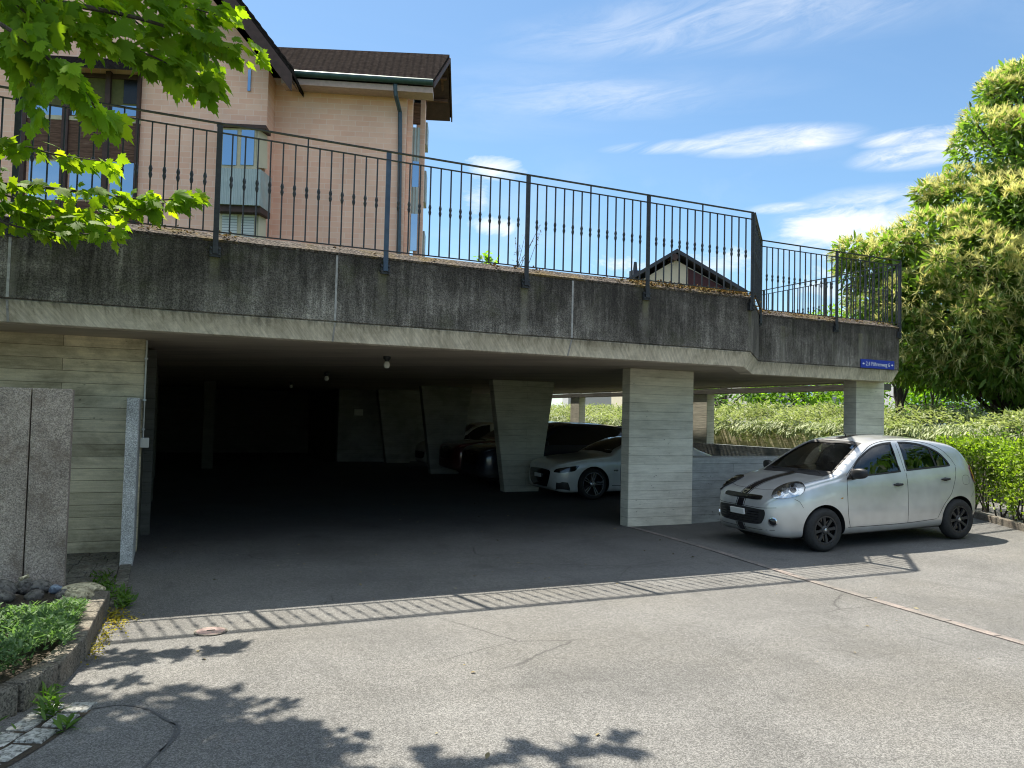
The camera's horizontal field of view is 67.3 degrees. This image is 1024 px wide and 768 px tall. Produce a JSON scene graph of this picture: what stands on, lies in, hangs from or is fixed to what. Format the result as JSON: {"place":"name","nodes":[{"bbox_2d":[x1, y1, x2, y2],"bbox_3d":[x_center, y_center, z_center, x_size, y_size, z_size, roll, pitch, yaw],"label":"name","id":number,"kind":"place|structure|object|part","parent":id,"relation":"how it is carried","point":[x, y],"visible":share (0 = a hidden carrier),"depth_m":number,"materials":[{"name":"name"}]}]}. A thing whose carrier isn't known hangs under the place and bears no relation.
{"place":"outdoors","nodes":[
{"label":"outdoors","id":0,"kind":"place"},
{"bbox_2d":[65,552,119,601],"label":"concrete wall","id":1,"kind":"structure","parent":0,"point":[86,565],"depth_m":8.24,"materials":[{"name":"grey concrete"}]},
{"bbox_2d":[137,452,720,548],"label":"garage floor","id":2,"kind":"structure","parent":0,"point":[339,500],"depth_m":14.61,"materials":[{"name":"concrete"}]},
{"bbox_2d":[415,422,493,463],"bbox_3d":[-1.190,1.973,24.799,3.792,1.515,2.090,2,-3,-23],"label":"parked car","id":3,"kind":"object","parent":2,"relation":"on","point":[474,430],"visible":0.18,"depth_m":24.11,"materials":[{"name":"black paint"}]},
{"bbox_3d":[-1.075,1.501,24.076,0.930,0.444,0.139,2,-3,-23],"label":"window","id":4,"kind":"part","parent":3,"relation":"part of","materials":[{"name":"black glass"}]},
{"bbox_2d":[439,421,554,478],"bbox_3d":[0.240,1.847,22.035,4.564,1.605,2.210,2,-3,-22],"label":"parked car","id":5,"kind":"object","parent":2,"relation":"on","point":[450,454],"visible":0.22,"depth_m":20.92,"materials":[{"name":"black paint"}]},
{"bbox_2d":[461,422,621,481],"bbox_3d":[1.011,1.778,19.941,4.564,1.605,2.210,2,-3,-23],"label":"parked car","id":6,"kind":"object","parent":2,"relation":"on","point":[480,460],"visible":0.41,"depth_m":19.20,"materials":[{"name":"blue paint"}]},
{"bbox_3d":[1.818,1.314,19.446,2.500,0.468,0.140,2,-3,-23],"label":"window","id":7,"kind":"part","parent":6,"relation":"part of","materials":[{"name":"black glass"}]},
{"bbox_2d":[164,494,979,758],"bbox_3d":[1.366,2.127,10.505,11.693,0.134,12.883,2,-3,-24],"label":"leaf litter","id":8,"kind":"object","parent":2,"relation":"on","point":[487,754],"visible":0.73,"depth_m":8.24,"materials":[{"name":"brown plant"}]},
{"bbox_2d":[529,436,711,499],"bbox_3d":[2.499,1.832,17.447,4.222,1.345,2.230,2,-3,-22],"label":"parked car","id":9,"kind":"object","parent":2,"relation":"on","point":[592,471],"visible":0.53,"depth_m":16.29,"materials":[{"name":"white paint"}]},
{"bbox_2d":[0,500,1023,767],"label":"driveway","id":10,"kind":"structure","parent":0,"point":[658,652],"depth_m":5.55,"materials":[{"name":"grey asphalt"}]},
{"bbox_2d":[0,683,17,720],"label":"kerbstone","id":11,"kind":"object","parent":10,"relation":"on","point":[8,698],"visible":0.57,"depth_m":4.22,"materials":[{"name":"stone"}]},
{"bbox_2d":[0,387,32,594],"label":"granite slab","id":12,"kind":"structure","parent":10,"relation":"on","point":[15,415],"depth_m":6.71,"materials":[{"name":"grey stone"}]},
{"bbox_2d":[4,663,57,711],"bbox_3d":[-2.800,1.801,4.479,0.120,0.245,0.342,1,-2,-1],"label":"kerbstone","id":13,"kind":"object","parent":10,"relation":"on","point":[28,682],"visible":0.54,"depth_m":4.42,"materials":[{"name":"stone"}]},
{"bbox_2d":[0,593,87,683],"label":"bed soil","id":14,"kind":"structure","parent":10,"relation":"on","point":[39,656],"depth_m":4.95,"materials":[{"name":"brown soil"}]},
{"bbox_2d":[0,589,15,603],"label":"stone","id":15,"kind":"object","parent":14,"relation":"on","point":[7,596],"visible":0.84,"depth_m":6.17,"materials":[{"name":"grey stone"}]},
{"bbox_2d":[0,579,17,593],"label":"stone","id":16,"kind":"object","parent":14,"relation":"on","point":[10,586],"visible":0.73,"depth_m":6.36,"materials":[{"name":"grey stone"}]},
{"bbox_2d":[15,578,33,594],"bbox_3d":[-4.144,1.728,6.550,0.193,0.144,0.160,2,-3,-24],"label":"stone","id":17,"kind":"object","parent":14,"relation":"on","point":[23,586],"visible":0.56,"depth_m":6.49,"materials":[{"name":"grey stone"}]},
{"bbox_2d":[18,574,29,580],"bbox_3d":[-4.097,1.623,6.461,0.037,0.055,0.080,0,-3,31],"label":"paper roll","id":18,"kind":"object","parent":17,"relation":"on","point":[26,576],"visible":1,"depth_m":6.45,"materials":[{"name":"paper"}]},
{"bbox_2d":[24,589,44,599],"bbox_3d":[-3.947,1.749,6.353,0.117,0.104,0.144,0,-3,36],"label":"stone","id":19,"kind":"object","parent":14,"relation":"on","point":[35,594],"visible":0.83,"depth_m":6.32,"materials":[{"name":"grey stone"}]},
{"bbox_2d":[28,579,52,593],"bbox_3d":[-4.008,1.735,6.540,0.183,0.153,0.151,2,-3,-24],"label":"stone","id":20,"kind":"object","parent":14,"relation":"on","point":[44,585],"visible":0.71,"depth_m":6.50,"materials":[{"name":"grey stone"}]},
{"bbox_2d":[0,595,89,672],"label":"ground cover","id":21,"kind":"object","parent":14,"relation":"on","point":[40,624],"visible":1,"depth_m":4.87,"materials":[{"name":"green plant"}]},
{"bbox_2d":[49,584,61,593],"bbox_3d":[-3.861,1.740,6.518,0.101,0.080,0.089,1,-2,13],"label":"stone","id":22,"kind":"object","parent":14,"relation":"on","point":[54,588],"visible":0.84,"depth_m":6.49,"materials":[{"name":"stone"}]},
{"bbox_2d":[55,589,66,598],"bbox_3d":[-3.713,1.749,6.366,0.118,0.106,0.142,2,-3,-24],"label":"stone","id":23,"kind":"object","parent":14,"relation":"on","point":[59,594],"visible":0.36,"depth_m":6.32,"materials":[{"name":"grey stone"}]},
{"bbox_2d":[64,585,94,600],"bbox_3d":[-3.548,1.736,6.316,0.220,0.150,0.248,2,-3,-24],"label":"stone","id":24,"kind":"object","parent":14,"relation":"on","point":[86,592],"visible":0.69,"depth_m":6.25,"materials":[{"name":"beige stone"}]},
{"bbox_2d":[61,582,105,591],"bbox_3d":[-3.637,1.742,6.538,0.336,0.111,0.164,2,-3,-24],"label":"stone","id":25,"kind":"object","parent":14,"relation":"on","point":[93,586],"visible":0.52,"depth_m":6.52,"materials":[{"name":"beige stone"}]},
{"bbox_2d":[0,710,90,767],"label":"cobble bedding","id":26,"kind":"object","parent":10,"relation":"on","point":[35,746],"visible":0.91,"depth_m":3.90,"materials":[{"name":"stone"}]},
{"bbox_2d":[0,732,22,746],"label":"cobblestone","id":27,"kind":"object","parent":26,"relation":"on","point":[6,738],"visible":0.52,"depth_m":3.95,"materials":[{"name":"stone"}]},
{"bbox_2d":[0,744,31,761],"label":"cobblestone","id":28,"kind":"object","parent":26,"relation":"on","point":[9,752],"visible":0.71,"depth_m":3.79,"materials":[{"name":"stone"}]},
{"bbox_2d":[4,717,46,731],"bbox_3d":[-2.607,1.850,4.125,0.131,0.065,0.174,1,-1,2],"label":"cobblestone","id":29,"kind":"object","parent":26,"relation":"on","point":[25,724],"visible":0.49,"depth_m":4.11,"materials":[{"name":"stone"}]},
{"bbox_2d":[14,728,59,743],"bbox_3d":[-2.459,1.843,3.984,0.150,0.065,0.177,1,-3,0],"label":"cobblestone","id":30,"kind":"object","parent":26,"relation":"on","point":[38,735],"visible":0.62,"depth_m":3.96,"materials":[{"name":"stone"}]},
{"bbox_2d":[26,704,64,717],"bbox_3d":[-2.614,1.854,4.308,0.129,0.065,0.180,1,-2,-4],"label":"cobblestone","id":31,"kind":"object","parent":26,"relation":"on","point":[32,715],"visible":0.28,"depth_m":4.24,"materials":[{"name":"stone"}]},
{"bbox_2d":[41,713,79,727],"bbox_3d":[-2.455,1.852,4.183,0.134,0.065,0.176,1,-1,-4],"label":"cobblestone","id":32,"kind":"object","parent":26,"relation":"on","point":[48,723],"visible":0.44,"depth_m":4.15,"materials":[{"name":"stone"}]},
{"bbox_2d":[60,702,96,712],"bbox_3d":[-2.468,1.866,4.380,0.150,0.065,0.166,1,-2,-8],"label":"cobblestone","id":33,"kind":"object","parent":26,"relation":"on","point":[78,707],"visible":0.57,"depth_m":4.36,"materials":[{"name":"stone"}]},
{"bbox_2d":[24,388,74,586],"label":"granite slab","id":34,"kind":"structure","parent":10,"relation":"on","point":[48,495],"depth_m":6.82,"materials":[{"name":"grey stone"}]},
{"bbox_2d":[40,637,84,687],"bbox_3d":[-2.878,1.818,4.926,0.120,0.245,0.541,2,-2,-15],"label":"kerbstone","id":35,"kind":"object","parent":10,"relation":"on","point":[68,658],"visible":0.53,"depth_m":4.88,"materials":[{"name":"stone"}]},
{"bbox_2d":[0,567,138,733],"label":"weeds","id":36,"kind":"object","parent":10,"relation":"on","point":[48,698],"visible":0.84,"depth_m":4.41,"materials":[{"name":"green plant"}]},
{"bbox_2d":[66,611,97,659],"bbox_3d":[-3.082,1.838,5.520,0.120,0.245,0.685,2,-3,-22],"label":"kerbstone","id":37,"kind":"object","parent":10,"relation":"on","point":[87,627],"visible":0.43,"depth_m":5.49,"materials":[{"name":"stone"}]},
{"bbox_2d":[81,591,109,631],"bbox_3d":[-3.344,1.860,6.180,0.120,0.245,0.705,2,-3,-21],"label":"kerbstone","id":38,"kind":"object","parent":10,"relation":"on","point":[99,602],"visible":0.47,"depth_m":6.14,"materials":[{"name":"stone"}]},
{"bbox_2d":[80,605,139,664],"bbox_3d":[-3.050,1.875,5.948,0.335,0.042,1.798,2,-3,-21],"label":"moss","id":39,"kind":"object","parent":10,"relation":"on","point":[112,614],"visible":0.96,"depth_m":6.00,"materials":[{"name":"yellow plant"}]},
{"bbox_2d":[109,564,131,606],"bbox_3d":[-3.792,1.943,7.476,0.110,0.046,1.845,2,-3,-24],"label":"path edging","id":40,"kind":"object","parent":10,"relation":"on","point":[123,575],"visible":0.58,"depth_m":7.62,"materials":[{"name":"grey concrete"}]},
{"bbox_2d":[119,398,141,566],"bbox_3d":[-4.339,1.147,8.762,0.131,1.978,0.887,2,-3,-24],"label":"granite slab","id":41,"kind":"object","parent":10,"relation":"on","point":[130,489],"depth_m":8.37,"materials":[{"name":"grey stone"}]},
{"bbox_2d":[0,0,271,254],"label":"maple tree","id":42,"kind":"object","parent":10,"relation":"on","point":[33,33],"visible":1,"depth_m":5.77,"materials":[{"name":"green plant"}]},
{"bbox_2d":[91,705,180,767],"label":"tar seam","id":43,"kind":"object","parent":10,"relation":"on","point":[174,724],"visible":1,"depth_m":4.08,"materials":[{"name":"black asphalt"}]},
{"bbox_2d":[194,626,227,635],"bbox_3d":[-2.329,1.908,5.948,0.244,0.011,0.244,2,-3,-24],"label":"manhole cover","id":44,"kind":"object","parent":10,"relation":"in","point":[211,631],"visible":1,"depth_m":5.92,"materials":[{"name":"metal"}]},
{"bbox_2d":[630,527,1023,644],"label":"paving strip","id":45,"kind":"object","parent":10,"relation":"on","point":[1021,642],"visible":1,"depth_m":7.75,"materials":[{"name":"grey concrete"}]},
{"bbox_2d":[719,429,974,551],"bbox_3d":[4.935,1.476,11.471,3.826,1.603,2.090,0,-2,-21],"label":"parked car","id":46,"kind":"object","parent":10,"relation":"on","point":[828,495],"visible":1,"depth_m":10.85,"materials":[{"name":"silver metal"}]},
{"bbox_3d":[4.504,1.098,12.091,0.953,0.462,0.149,0,-2,-21],"label":"window","id":47,"kind":"part","parent":46,"relation":"part of","materials":[{"name":"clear glass"}]},
{"bbox_3d":[5.434,1.090,12.437,0.871,0.402,0.135,2,-3,-21],"label":"window","id":48,"kind":"part","parent":46,"relation":"part of","materials":[{"name":"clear glass"}]},
{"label":"window","id":49,"kind":"part","parent":46,"relation":"part of","materials":[{"name":"black glass"}]},
{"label":"rear window","id":50,"kind":"part","parent":46,"relation":"part of","materials":[{"name":"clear glass"}]},
{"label":"window","id":51,"kind":"part","parent":46,"relation":"part of","materials":[{"name":"black glass"}]},
{"bbox_2d":[934,421,1023,522],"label":"hedge","id":52,"kind":"object","parent":10,"relation":"on","point":[997,452],"visible":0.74,"depth_m":12.99,"materials":[{"name":"green plant"}]},
{"bbox_2d":[973,511,1001,523],"bbox_3d":[7.930,2.269,12.957,0.100,0.208,0.988,1,-2,3],"label":"kerbstone","id":53,"kind":"object","parent":10,"relation":"on","point":[984,517],"visible":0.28,"depth_m":12.79,"materials":[{"name":"stone"}]},
{"bbox_2d":[997,518,1023,531],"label":"kerbstone","id":54,"kind":"object","parent":10,"relation":"on","point":[1012,524],"visible":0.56,"depth_m":12.09,"materials":[{"name":"stone"}]},
{"bbox_2d":[242,0,1023,417],"label":"sky","id":55,"kind":"structure","parent":0,"point":[815,119],"materials":[{"name":"blue"}]},
{"bbox_3d":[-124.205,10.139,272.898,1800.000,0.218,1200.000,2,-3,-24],"label":"ground","id":56,"kind":"structure","parent":0,"visible":0},
{"bbox_2d":[0,212,898,553],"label":"parking garage","id":57,"kind":"structure","parent":56,"relation":"on","point":[240,334],"depth_m":10.51,"materials":[{"name":"concrete"}]},
{"bbox_2d":[140,340,148,447],"bbox_3d":[-4.391,0.119,9.246,0.100,1.290,0.068,2,-3,-24],"label":"cable conduit","id":58,"kind":"object","parent":57,"relation":"attached to","point":[144,442],"visible":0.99,"depth_m":9.23,"materials":[{"name":"white plastic"}]},
{"bbox_2d":[0,0,451,256],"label":"apartment house","id":59,"kind":"structure","parent":57,"relation":"on","point":[381,100],"depth_m":26.46,"materials":[{"name":"beige brick"}]},
{"bbox_2d":[27,160,58,199],"bbox_3d":[-15.264,-6.666,25.199,1.094,1.268,0.040,2,-2,-4],"label":"window pane","id":60,"kind":"structure","parent":59,"relation":"in","point":[39,171],"depth_m":25.19,"materials":[{"name":"blue glass"}]},
{"bbox_2d":[36,105,61,114],"bbox_3d":[-15.296,-8.974,25.289,1.097,0.331,0.040,2,-2,-4],"label":"window pane","id":61,"kind":"structure","parent":59,"relation":"in","point":[54,110],"depth_m":25.28,"materials":[{"name":"blue glass"}]},
{"bbox_2d":[69,171,100,199],"bbox_3d":[-13.955,-6.692,25.297,1.125,1.272,0.040,2,-2,-4],"label":"window pane","id":62,"kind":"structure","parent":59,"relation":"in","point":[86,178],"depth_m":25.27,"materials":[{"name":"blue glass"}]},
{"bbox_2d":[109,162,133,198],"bbox_3d":[-12.806,-6.721,25.384,0.861,1.278,0.040,2,-2,-4],"label":"window pane","id":63,"kind":"structure","parent":59,"relation":"in","point":[127,183],"depth_m":25.37,"materials":[{"name":"blue glass"}]},
{"bbox_2d":[111,105,135,116],"bbox_3d":[-12.831,-9.046,25.476,0.863,0.334,0.040,2,-2,-4],"label":"window pane","id":64,"kind":"structure","parent":59,"relation":"in","point":[129,112],"depth_m":25.46,"materials":[{"name":"blue glass"}]},
{"bbox_2d":[222,130,237,164],"bbox_3d":[-9.222,-7.726,25.144,0.453,1.152,0.020,2,-2,-4],"label":"window pane","id":65,"kind":"structure","parent":59,"relation":"in","point":[227,139],"depth_m":25.13,"materials":[{"name":"blue glass"}]},
{"bbox_2d":[219,214,258,237],"bbox_3d":[-8.981,-4.946,25.402,1.273,1.568,0.460,2,-2,-4],"label":"bay window","id":66,"kind":"structure","parent":59,"relation":"in","point":[239,216],"depth_m":25.19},
{"bbox_2d":[221,128,260,168],"bbox_3d":[-8.997,-7.746,25.463,1.367,1.411,0.957,2,-3,-24],"label":"bay window","id":67,"kind":"structure","parent":59,"relation":"in","point":[238,161],"depth_m":25.19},
{"bbox_2d":[240,130,254,164],"bbox_3d":[-8.656,-7.740,25.187,0.409,1.154,0.020,2,-2,-4],"label":"window pane","id":68,"kind":"structure","parent":59,"relation":"in","point":[251,133],"depth_m":25.18,"materials":[{"name":"blue glass"}]},
{"bbox_2d":[247,69,250,90],"bbox_3d":[-8.813,-10.189,25.821,0.093,0.727,0.050,2,-2,-4],"label":"window pane","id":69,"kind":"structure","parent":59,"relation":"in","point":[249,70],"depth_m":25.80,"materials":[{"name":"blue glass"}]},
{"bbox_2d":[409,214,417,251],"bbox_3d":[-3.584,-5.475,27.827,0.304,1.340,0.150,2,-2,-4],"label":"window","id":70,"kind":"structure","parent":59,"relation":"in","point":[413,217],"depth_m":27.76,"materials":[{"name":"blue glass"}]},
{"bbox_2d":[411,161,418,187],"bbox_3d":[-3.534,-7.592,27.916,0.304,0.933,0.150,2,-2,-4],"label":"window","id":71,"kind":"structure","parent":59,"relation":"in","point":[415,169],"depth_m":27.84,"materials":[{"name":"blue glass"}]},
{"bbox_2d":[324,372,328,380],"bbox_3d":[-3.867,-0.152,16.050,0.110,0.175,0.107,2,-3,-24],"label":"ceiling lamp","id":72,"kind":"object","parent":57,"relation":"attached to","point":[326,378],"visible":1,"depth_m":16.02,"materials":[{"name":"paint"}]},
{"bbox_2d":[354,409,362,415],"bbox_3d":[-5.391,0.997,27.056,0.300,0.220,0.035,2,-3,-24],"label":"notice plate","id":73,"kind":"object","parent":57,"relation":"attached to","point":[359,412],"visible":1,"depth_m":27.04,"materials":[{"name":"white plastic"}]},
{"bbox_2d":[0,85,754,310],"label":"railing","id":74,"kind":"object","parent":57,"relation":"attached to","point":[215,250],"visible":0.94,"depth_m":9.08,"materials":[{"name":"metal"}]},
{"bbox_2d":[383,356,390,368],"bbox_3d":[-1.807,-0.310,11.112,0.110,0.175,0.107,2,-3,-24],"label":"ceiling lamp","id":75,"kind":"object","parent":57,"relation":"attached to","point":[386,362],"visible":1,"depth_m":11.08,"materials":[{"name":"paint"}]},
{"bbox_2d":[473,251,499,263],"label":"roof plant","id":76,"kind":"object","parent":57,"relation":"on","point":[485,256],"visible":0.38,"depth_m":10.31,"materials":[{"name":"green plant"}]},
{"bbox_2d":[131,224,895,325],"bbox_3d":[1.497,-1.433,10.843,13.283,0.249,1.486,3,-3,-32],"label":"coping moss","id":77,"kind":"object","parent":57,"relation":"on","point":[665,285],"visible":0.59,"depth_m":10.81,"materials":[{"name":"plant"}]},
{"bbox_2d":[514,225,541,267],"bbox_3d":[0.205,-1.810,10.532,0.414,0.751,0.170,1,-2,-2],"label":"roof plant","id":78,"kind":"object","parent":57,"relation":"on","point":[522,246],"visible":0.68,"depth_m":10.52,"materials":[{"name":"plant"}]},
{"bbox_2d":[747,263,901,338],"bbox_3d":[5.437,-1.435,18.619,0.065,1.441,9.110,2,-3,-24],"label":"railing","id":79,"kind":"object","parent":57,"relation":"attached to","point":[824,300],"visible":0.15,"depth_m":15.72,"materials":[{"name":"metal"}]},
{"bbox_2d":[750,212,901,337],"bbox_3d":[5.076,-1.675,13.095,4.919,1.441,0.960,3,-3,-40],"label":"railing","id":80,"kind":"object","parent":57,"relation":"attached to","point":[758,240],"visible":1,"depth_m":13.46,"materials":[{"name":"metal"}]},
{"bbox_2d":[860,359,893,369],"bbox_3d":[6.659,-0.357,14.013,0.850,0.156,0.018,2,-3,-24],"label":"street sign","id":81,"kind":"object","parent":57,"relation":"attached to","point":[874,364],"visible":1,"depth_m":13.99,"materials":[{"name":"blue metal"}]},
{"bbox_2d":[562,392,610,421],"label":"apartment building","id":82,"kind":"structure","parent":56,"relation":"on","point":[597,400],"depth_m":70.01,"materials":[{"name":"tile"}]},
{"bbox_2d":[611,249,747,420],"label":"gable house","id":83,"kind":"structure","parent":56,"relation":"on","point":[659,276],"depth_m":48.33,"materials":[{"name":"stone"}]},
{"bbox_2d":[728,384,843,424],"bbox_3d":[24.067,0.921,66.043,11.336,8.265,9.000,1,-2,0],"label":"hedge","id":84,"kind":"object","parent":56,"relation":"on","point":[785,396],"depth_m":62.03,"materials":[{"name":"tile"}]},
{"bbox_2d":[587,422,1023,503],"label":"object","id":85,"kind":"structure","parent":56,"relation":"on","point":[723,437],"depth_m":21.59,"materials":[{"name":"plant"}]},
{"bbox_2d":[884,351,989,427],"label":"apartment building","id":86,"kind":"structure","parent":56,"relation":"on","point":[892,399],"depth_m":75.05,"materials":[{"name":"tile"}]},
{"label":"bank","id":87,"kind":"structure","parent":0,"visible":0},
{"bbox_2d":[693,387,785,420],"bbox_3d":[7.552,0.382,27.954,3.662,2.578,4.565,3,-3,-41],"label":"shrub","id":88,"kind":"object","parent":87,"relation":"on","point":[747,398],"visible":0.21,"depth_m":26.91,"materials":[{"name":"green plant"}]},
{"bbox_2d":[745,385,824,414],"bbox_3d":[11.829,0.753,33.256,2.756,2.482,3.398,2,-3,-24],"label":"shrub","id":89,"kind":"object","parent":87,"relation":"on","point":[790,398],"visible":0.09,"depth_m":32.82,"materials":[{"name":"green plant"}]},
{"bbox_2d":[549,399,1023,456],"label":"bank shrubs","id":90,"kind":"object","parent":87,"relation":"on","point":[777,423],"visible":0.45,"depth_m":20.12,"materials":[{"name":"green plant"}]},
{"bbox_2d":[736,384,843,428],"bbox_3d":[10.273,0.070,26.852,4.821,3.319,4.070,2,-3,-24],"label":"shrub","id":91,"kind":"object","parent":87,"relation":"on","point":[812,400],"visible":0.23,"depth_m":26.35,"materials":[{"name":"green plant"}]},
{"bbox_2d":[809,303,854,423],"bbox_3d":[14.235,-0.297,36.091,5.542,7.132,4.842,2,-3,-24],"label":"tree","id":92,"kind":"object","parent":87,"relation":"on","point":[827,315],"depth_m":35.99,"materials":[{"name":"green plant"}]},
{"bbox_2d":[832,259,939,427],"bbox_3d":[12.394,-1.320,25.292,3.898,6.189,4.131,2,-3,-24],"label":"tree","id":93,"kind":"object","parent":87,"relation":"on","point":[899,395],"visible":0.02,"depth_m":24.95,"materials":[{"name":"green plant"}]},
{"bbox_2d":[834,342,1007,431],"bbox_3d":[16.915,0.049,30.985,6.623,4.466,6.064,2,-3,-24],"label":"shrub","id":94,"kind":"object","parent":87,"relation":"on","point":[932,402],"visible":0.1,"depth_m":30.96,"materials":[{"name":"green plant"}]},
{"bbox_2d":[825,54,1023,422],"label":"chestnut tree","id":95,"kind":"object","parent":87,"relation":"on","point":[977,305],"visible":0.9,"depth_m":19.33,"materials":[{"name":"green plant"}]},
{"bbox_2d":[904,386,998,413],"bbox_3d":[20.981,0.300,32.134,7.499,4.618,8.042,2,-3,-24],"label":"shrub","id":96,"kind":"object","parent":87,"relation":"on","point":[928,398],"visible":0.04,"depth_m":33.14,"materials":[{"name":"green plant"}]}
]}

